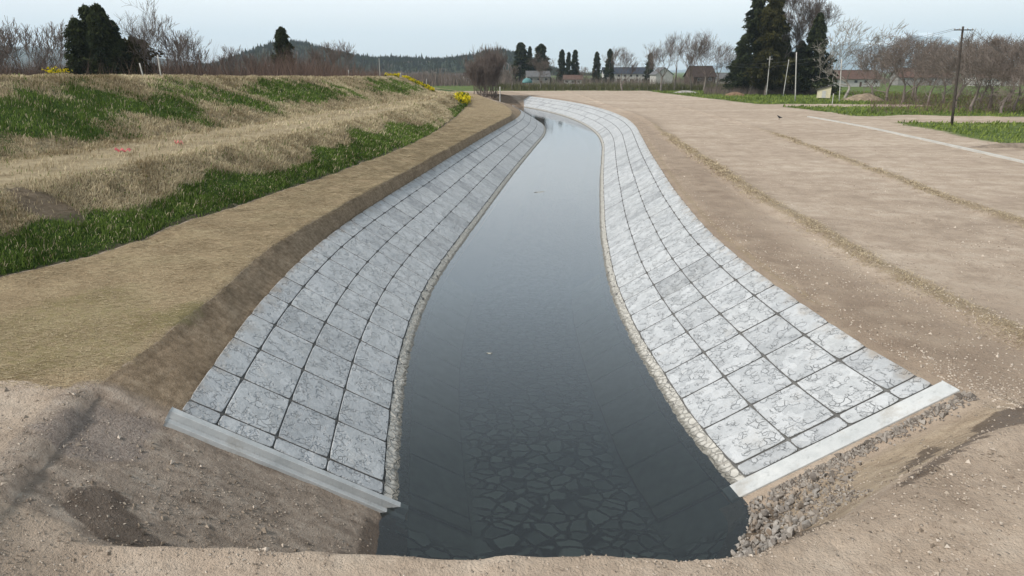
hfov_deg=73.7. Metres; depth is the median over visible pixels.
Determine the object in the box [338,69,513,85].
thicket
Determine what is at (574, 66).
cedar tree
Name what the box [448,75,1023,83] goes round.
brush
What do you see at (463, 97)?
rapeseed plant
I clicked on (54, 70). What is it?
rapeseed plant
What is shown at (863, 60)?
orchard tree
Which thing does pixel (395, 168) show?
matting straw
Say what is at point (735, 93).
brush pile
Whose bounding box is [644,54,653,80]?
cedar tree
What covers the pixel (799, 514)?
rubble stone
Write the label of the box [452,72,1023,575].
field
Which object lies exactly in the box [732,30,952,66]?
overhead wire
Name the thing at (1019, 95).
orchard tree
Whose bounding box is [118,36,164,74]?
pine tree
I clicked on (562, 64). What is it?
cedar tree
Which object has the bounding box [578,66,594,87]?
bare tree
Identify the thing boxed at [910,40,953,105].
orchard tree
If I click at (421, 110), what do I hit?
dry grass
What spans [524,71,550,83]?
cottage
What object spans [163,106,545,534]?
concrete revetment
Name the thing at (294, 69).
bare thicket
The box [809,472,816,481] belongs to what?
rubble stone
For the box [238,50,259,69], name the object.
bare tree
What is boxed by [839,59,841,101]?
grey pole
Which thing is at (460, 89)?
ground past the canal
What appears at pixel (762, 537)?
rubble stone
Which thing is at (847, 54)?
bare tree
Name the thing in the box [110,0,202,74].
bare tree
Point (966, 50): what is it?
orchard tree
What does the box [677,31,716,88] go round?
bare tree
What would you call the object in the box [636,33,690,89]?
bare tree
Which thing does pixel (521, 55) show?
cedar tree
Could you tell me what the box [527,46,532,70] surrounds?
cedar tree
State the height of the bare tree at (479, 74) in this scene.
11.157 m
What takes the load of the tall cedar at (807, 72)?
on the field
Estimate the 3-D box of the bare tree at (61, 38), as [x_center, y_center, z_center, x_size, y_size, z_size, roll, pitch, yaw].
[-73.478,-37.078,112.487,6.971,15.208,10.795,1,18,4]
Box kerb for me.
[807,116,1023,163]
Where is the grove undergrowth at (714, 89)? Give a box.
[703,84,837,94]
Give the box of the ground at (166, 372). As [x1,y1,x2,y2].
[0,84,520,575]
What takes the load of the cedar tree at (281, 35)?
on the ground behind levee
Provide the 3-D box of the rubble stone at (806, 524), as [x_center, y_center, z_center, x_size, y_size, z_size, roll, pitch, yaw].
[5.240,4.207,12.163,0.170,0.127,0.180,5,18,15]
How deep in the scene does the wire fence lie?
240.58 m
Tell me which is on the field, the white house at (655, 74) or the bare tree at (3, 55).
the white house at (655, 74)
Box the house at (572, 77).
[563,75,582,83]
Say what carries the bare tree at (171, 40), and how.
on the ground behind levee
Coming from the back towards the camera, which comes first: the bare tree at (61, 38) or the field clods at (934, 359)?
the bare tree at (61, 38)
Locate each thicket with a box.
[0,37,394,82]
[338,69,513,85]
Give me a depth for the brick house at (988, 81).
331.08 m
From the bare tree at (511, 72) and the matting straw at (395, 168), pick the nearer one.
the matting straw at (395, 168)
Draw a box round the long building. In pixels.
[601,67,649,81]
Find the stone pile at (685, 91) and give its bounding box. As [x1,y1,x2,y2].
[673,90,695,92]
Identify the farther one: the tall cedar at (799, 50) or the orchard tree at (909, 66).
the tall cedar at (799, 50)
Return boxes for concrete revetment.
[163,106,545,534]
[524,96,959,522]
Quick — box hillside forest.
[169,39,601,75]
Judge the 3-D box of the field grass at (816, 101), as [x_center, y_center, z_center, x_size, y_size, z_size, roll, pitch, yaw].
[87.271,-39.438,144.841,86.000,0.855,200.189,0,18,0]
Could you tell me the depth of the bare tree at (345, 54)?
183.56 m
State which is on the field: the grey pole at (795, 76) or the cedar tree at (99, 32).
the grey pole at (795, 76)
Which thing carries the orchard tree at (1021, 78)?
on the field
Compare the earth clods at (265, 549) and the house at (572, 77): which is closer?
the earth clods at (265, 549)
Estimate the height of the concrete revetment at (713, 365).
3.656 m
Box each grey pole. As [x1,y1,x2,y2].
[766,58,769,94]
[795,52,796,100]
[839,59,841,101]
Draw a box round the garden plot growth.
[497,79,725,90]
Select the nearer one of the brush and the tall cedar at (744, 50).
the tall cedar at (744, 50)
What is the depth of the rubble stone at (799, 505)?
13.54 m
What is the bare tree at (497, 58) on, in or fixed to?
on the ground at (166, 372)
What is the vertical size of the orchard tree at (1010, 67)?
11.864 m
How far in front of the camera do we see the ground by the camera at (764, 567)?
9.52 m
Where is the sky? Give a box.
[0,0,1023,71]
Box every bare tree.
[0,15,49,75]
[0,26,31,73]
[24,15,72,72]
[24,40,63,73]
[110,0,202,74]
[154,25,203,73]
[164,36,211,73]
[211,44,240,71]
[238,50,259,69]
[307,42,345,68]
[307,47,329,70]
[330,41,354,69]
[460,41,506,97]
[464,55,496,96]
[504,64,518,89]
[527,53,560,88]
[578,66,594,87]
[602,46,639,90]
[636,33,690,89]
[666,31,694,88]
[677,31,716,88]
[681,29,735,90]
[705,43,731,85]
[717,53,736,84]
[781,0,849,91]
[810,16,906,97]
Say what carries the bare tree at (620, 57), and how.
on the field
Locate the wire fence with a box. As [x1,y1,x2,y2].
[486,87,725,90]
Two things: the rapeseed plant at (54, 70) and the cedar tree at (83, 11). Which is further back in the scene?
the cedar tree at (83, 11)
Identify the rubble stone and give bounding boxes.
[742,543,750,547]
[755,522,760,529]
[760,533,766,542]
[761,510,769,517]
[764,523,770,530]
[772,525,779,535]
[784,514,791,522]
[786,527,794,537]
[796,502,803,508]
[797,511,803,517]
[801,520,810,527]
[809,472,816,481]
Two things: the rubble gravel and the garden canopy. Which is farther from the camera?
the garden canopy
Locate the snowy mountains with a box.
[669,32,1021,71]
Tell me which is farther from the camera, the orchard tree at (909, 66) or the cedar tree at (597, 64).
the cedar tree at (597, 64)
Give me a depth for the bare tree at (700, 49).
234.97 m
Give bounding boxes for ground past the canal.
[435,85,492,93]
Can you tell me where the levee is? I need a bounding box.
[0,75,459,276]
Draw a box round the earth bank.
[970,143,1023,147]
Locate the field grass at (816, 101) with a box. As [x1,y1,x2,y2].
[654,90,1023,142]
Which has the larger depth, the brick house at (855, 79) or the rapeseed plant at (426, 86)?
the brick house at (855, 79)
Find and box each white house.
[649,67,673,83]
[715,73,728,84]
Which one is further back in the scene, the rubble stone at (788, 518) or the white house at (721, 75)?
the white house at (721, 75)
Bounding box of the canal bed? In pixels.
[378,94,848,567]
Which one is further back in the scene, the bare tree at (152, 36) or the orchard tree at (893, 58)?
the orchard tree at (893, 58)
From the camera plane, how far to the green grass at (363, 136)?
35.77 m
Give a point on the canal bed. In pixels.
(547, 477)
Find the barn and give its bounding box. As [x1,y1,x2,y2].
[683,66,716,85]
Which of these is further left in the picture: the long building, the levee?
the levee
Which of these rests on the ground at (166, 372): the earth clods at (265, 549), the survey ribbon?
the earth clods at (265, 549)
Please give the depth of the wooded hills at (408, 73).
1275.80 m
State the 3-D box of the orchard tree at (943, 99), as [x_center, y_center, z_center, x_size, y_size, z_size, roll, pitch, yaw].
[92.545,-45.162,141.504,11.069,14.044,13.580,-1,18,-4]
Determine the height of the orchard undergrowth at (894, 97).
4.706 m
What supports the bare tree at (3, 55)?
on the ground behind levee
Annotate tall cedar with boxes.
[720,54,763,91]
[729,0,773,93]
[742,0,797,94]
[759,34,794,91]
[773,41,813,91]
[787,12,841,94]
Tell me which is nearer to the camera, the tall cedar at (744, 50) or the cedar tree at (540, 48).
the tall cedar at (744, 50)
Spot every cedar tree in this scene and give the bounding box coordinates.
[61,16,96,74]
[77,4,102,74]
[82,3,129,74]
[105,20,136,74]
[271,26,295,70]
[511,42,532,83]
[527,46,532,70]
[531,43,552,82]
[556,49,567,82]
[565,52,570,74]
[569,49,580,74]
[590,51,602,82]
[602,49,614,81]
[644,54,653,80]
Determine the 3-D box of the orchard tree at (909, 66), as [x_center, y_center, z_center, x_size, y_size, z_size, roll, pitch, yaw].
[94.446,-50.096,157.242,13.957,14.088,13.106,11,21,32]
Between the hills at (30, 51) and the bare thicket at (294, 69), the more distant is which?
the hills at (30, 51)
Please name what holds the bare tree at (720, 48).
on the field
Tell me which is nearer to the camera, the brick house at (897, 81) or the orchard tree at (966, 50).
the orchard tree at (966, 50)
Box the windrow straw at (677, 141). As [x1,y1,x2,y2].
[661,132,1023,357]
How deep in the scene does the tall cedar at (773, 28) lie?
192.10 m
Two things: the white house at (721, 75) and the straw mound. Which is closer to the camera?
the straw mound
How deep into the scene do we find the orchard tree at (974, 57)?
110.62 m
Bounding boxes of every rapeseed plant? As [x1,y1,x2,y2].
[41,66,69,73]
[384,72,400,77]
[402,75,435,91]
[453,91,470,106]
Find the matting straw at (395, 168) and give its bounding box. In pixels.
[0,96,512,391]
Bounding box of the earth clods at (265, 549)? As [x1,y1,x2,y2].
[0,382,1023,575]
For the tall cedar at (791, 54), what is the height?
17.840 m
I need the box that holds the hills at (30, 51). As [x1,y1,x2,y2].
[0,47,207,71]
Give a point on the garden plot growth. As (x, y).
(534, 86)
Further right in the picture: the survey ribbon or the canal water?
the canal water
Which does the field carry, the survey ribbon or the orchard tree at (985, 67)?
the orchard tree at (985, 67)
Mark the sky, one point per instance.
(431, 28)
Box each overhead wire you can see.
[726,29,951,63]
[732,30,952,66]
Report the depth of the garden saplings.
296.69 m
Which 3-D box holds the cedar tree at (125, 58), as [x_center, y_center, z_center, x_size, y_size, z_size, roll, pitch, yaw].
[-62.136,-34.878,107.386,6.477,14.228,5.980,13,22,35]
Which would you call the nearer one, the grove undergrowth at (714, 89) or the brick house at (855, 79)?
the grove undergrowth at (714, 89)
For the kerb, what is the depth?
63.63 m
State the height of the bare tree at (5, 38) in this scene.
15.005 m
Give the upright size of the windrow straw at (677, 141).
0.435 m
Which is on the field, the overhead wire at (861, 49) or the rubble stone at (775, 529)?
the rubble stone at (775, 529)
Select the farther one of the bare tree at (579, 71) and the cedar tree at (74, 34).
the bare tree at (579, 71)
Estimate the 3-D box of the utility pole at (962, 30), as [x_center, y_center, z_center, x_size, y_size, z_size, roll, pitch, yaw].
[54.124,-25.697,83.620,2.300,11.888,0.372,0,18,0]
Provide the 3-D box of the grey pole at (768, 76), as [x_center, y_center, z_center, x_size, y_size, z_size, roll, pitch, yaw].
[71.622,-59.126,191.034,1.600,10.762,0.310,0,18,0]
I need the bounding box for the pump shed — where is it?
[816,85,832,98]
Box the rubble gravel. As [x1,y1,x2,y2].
[733,391,979,556]
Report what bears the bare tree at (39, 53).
on the ground behind levee
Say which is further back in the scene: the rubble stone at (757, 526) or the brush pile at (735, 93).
the brush pile at (735, 93)
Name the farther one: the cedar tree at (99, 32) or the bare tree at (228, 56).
the bare tree at (228, 56)
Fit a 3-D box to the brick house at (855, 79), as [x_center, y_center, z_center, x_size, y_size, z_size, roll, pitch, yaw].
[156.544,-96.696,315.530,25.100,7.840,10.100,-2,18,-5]
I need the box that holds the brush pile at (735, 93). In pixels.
[725,92,745,95]
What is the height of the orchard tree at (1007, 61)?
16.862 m
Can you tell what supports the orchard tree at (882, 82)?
on the field
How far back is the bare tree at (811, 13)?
199.56 m
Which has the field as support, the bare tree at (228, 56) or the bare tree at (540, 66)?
the bare tree at (540, 66)
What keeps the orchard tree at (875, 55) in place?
on the field
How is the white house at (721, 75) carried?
on the field
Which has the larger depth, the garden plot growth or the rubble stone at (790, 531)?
the garden plot growth
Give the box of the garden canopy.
[522,78,531,82]
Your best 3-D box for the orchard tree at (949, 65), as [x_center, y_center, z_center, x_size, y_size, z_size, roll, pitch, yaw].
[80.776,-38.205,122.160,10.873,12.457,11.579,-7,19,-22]
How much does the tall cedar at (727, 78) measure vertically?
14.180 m
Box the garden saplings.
[504,70,727,87]
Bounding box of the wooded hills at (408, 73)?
[199,43,554,75]
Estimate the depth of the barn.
312.14 m
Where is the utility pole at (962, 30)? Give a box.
[950,26,972,124]
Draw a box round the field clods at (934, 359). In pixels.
[649,121,1023,409]
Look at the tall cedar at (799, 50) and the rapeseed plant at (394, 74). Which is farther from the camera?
the tall cedar at (799, 50)
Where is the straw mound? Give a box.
[843,93,883,100]
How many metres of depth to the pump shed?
168.28 m
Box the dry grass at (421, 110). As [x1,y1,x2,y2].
[0,72,463,269]
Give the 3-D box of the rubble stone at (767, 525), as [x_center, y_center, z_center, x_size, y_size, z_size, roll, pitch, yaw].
[5.062,4.732,13.514,0.193,0.160,0.101,-42,47,-15]
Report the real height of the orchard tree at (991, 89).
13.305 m
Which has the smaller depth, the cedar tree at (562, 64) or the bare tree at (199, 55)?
the bare tree at (199, 55)
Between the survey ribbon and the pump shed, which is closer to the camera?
the survey ribbon
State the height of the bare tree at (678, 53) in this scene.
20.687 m
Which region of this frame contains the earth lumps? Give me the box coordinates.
[0,387,1023,575]
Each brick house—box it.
[828,70,882,86]
[889,68,954,85]
[963,71,1018,85]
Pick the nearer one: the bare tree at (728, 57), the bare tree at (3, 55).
the bare tree at (3, 55)
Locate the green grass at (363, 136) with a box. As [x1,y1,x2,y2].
[0,73,469,275]
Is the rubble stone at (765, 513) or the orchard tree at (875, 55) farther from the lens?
the orchard tree at (875, 55)
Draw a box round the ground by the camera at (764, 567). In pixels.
[378,559,862,575]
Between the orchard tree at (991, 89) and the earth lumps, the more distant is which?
the orchard tree at (991, 89)
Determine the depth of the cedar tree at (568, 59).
407.43 m
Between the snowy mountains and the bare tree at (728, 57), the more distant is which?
the snowy mountains
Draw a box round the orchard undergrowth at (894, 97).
[865,86,1023,114]
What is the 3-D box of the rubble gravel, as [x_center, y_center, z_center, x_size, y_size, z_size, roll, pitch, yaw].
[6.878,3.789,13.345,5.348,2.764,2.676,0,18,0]
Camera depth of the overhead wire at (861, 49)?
105.86 m
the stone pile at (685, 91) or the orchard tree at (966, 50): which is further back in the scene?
the stone pile at (685, 91)
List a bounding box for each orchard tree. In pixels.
[847,30,933,101]
[849,41,908,94]
[863,34,943,96]
[872,34,966,101]
[894,40,955,99]
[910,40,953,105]
[927,38,982,102]
[931,40,999,108]
[937,36,982,94]
[948,28,1011,111]
[959,35,1023,107]
[961,36,1014,100]
[973,36,1023,112]
[977,35,1023,101]
[982,32,1023,110]
[992,52,1023,109]
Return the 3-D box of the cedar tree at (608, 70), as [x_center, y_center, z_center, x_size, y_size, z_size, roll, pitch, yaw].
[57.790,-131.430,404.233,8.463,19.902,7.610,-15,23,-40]
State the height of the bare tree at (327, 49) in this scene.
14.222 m
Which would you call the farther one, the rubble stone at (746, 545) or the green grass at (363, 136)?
the green grass at (363, 136)
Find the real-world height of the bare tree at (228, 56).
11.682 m

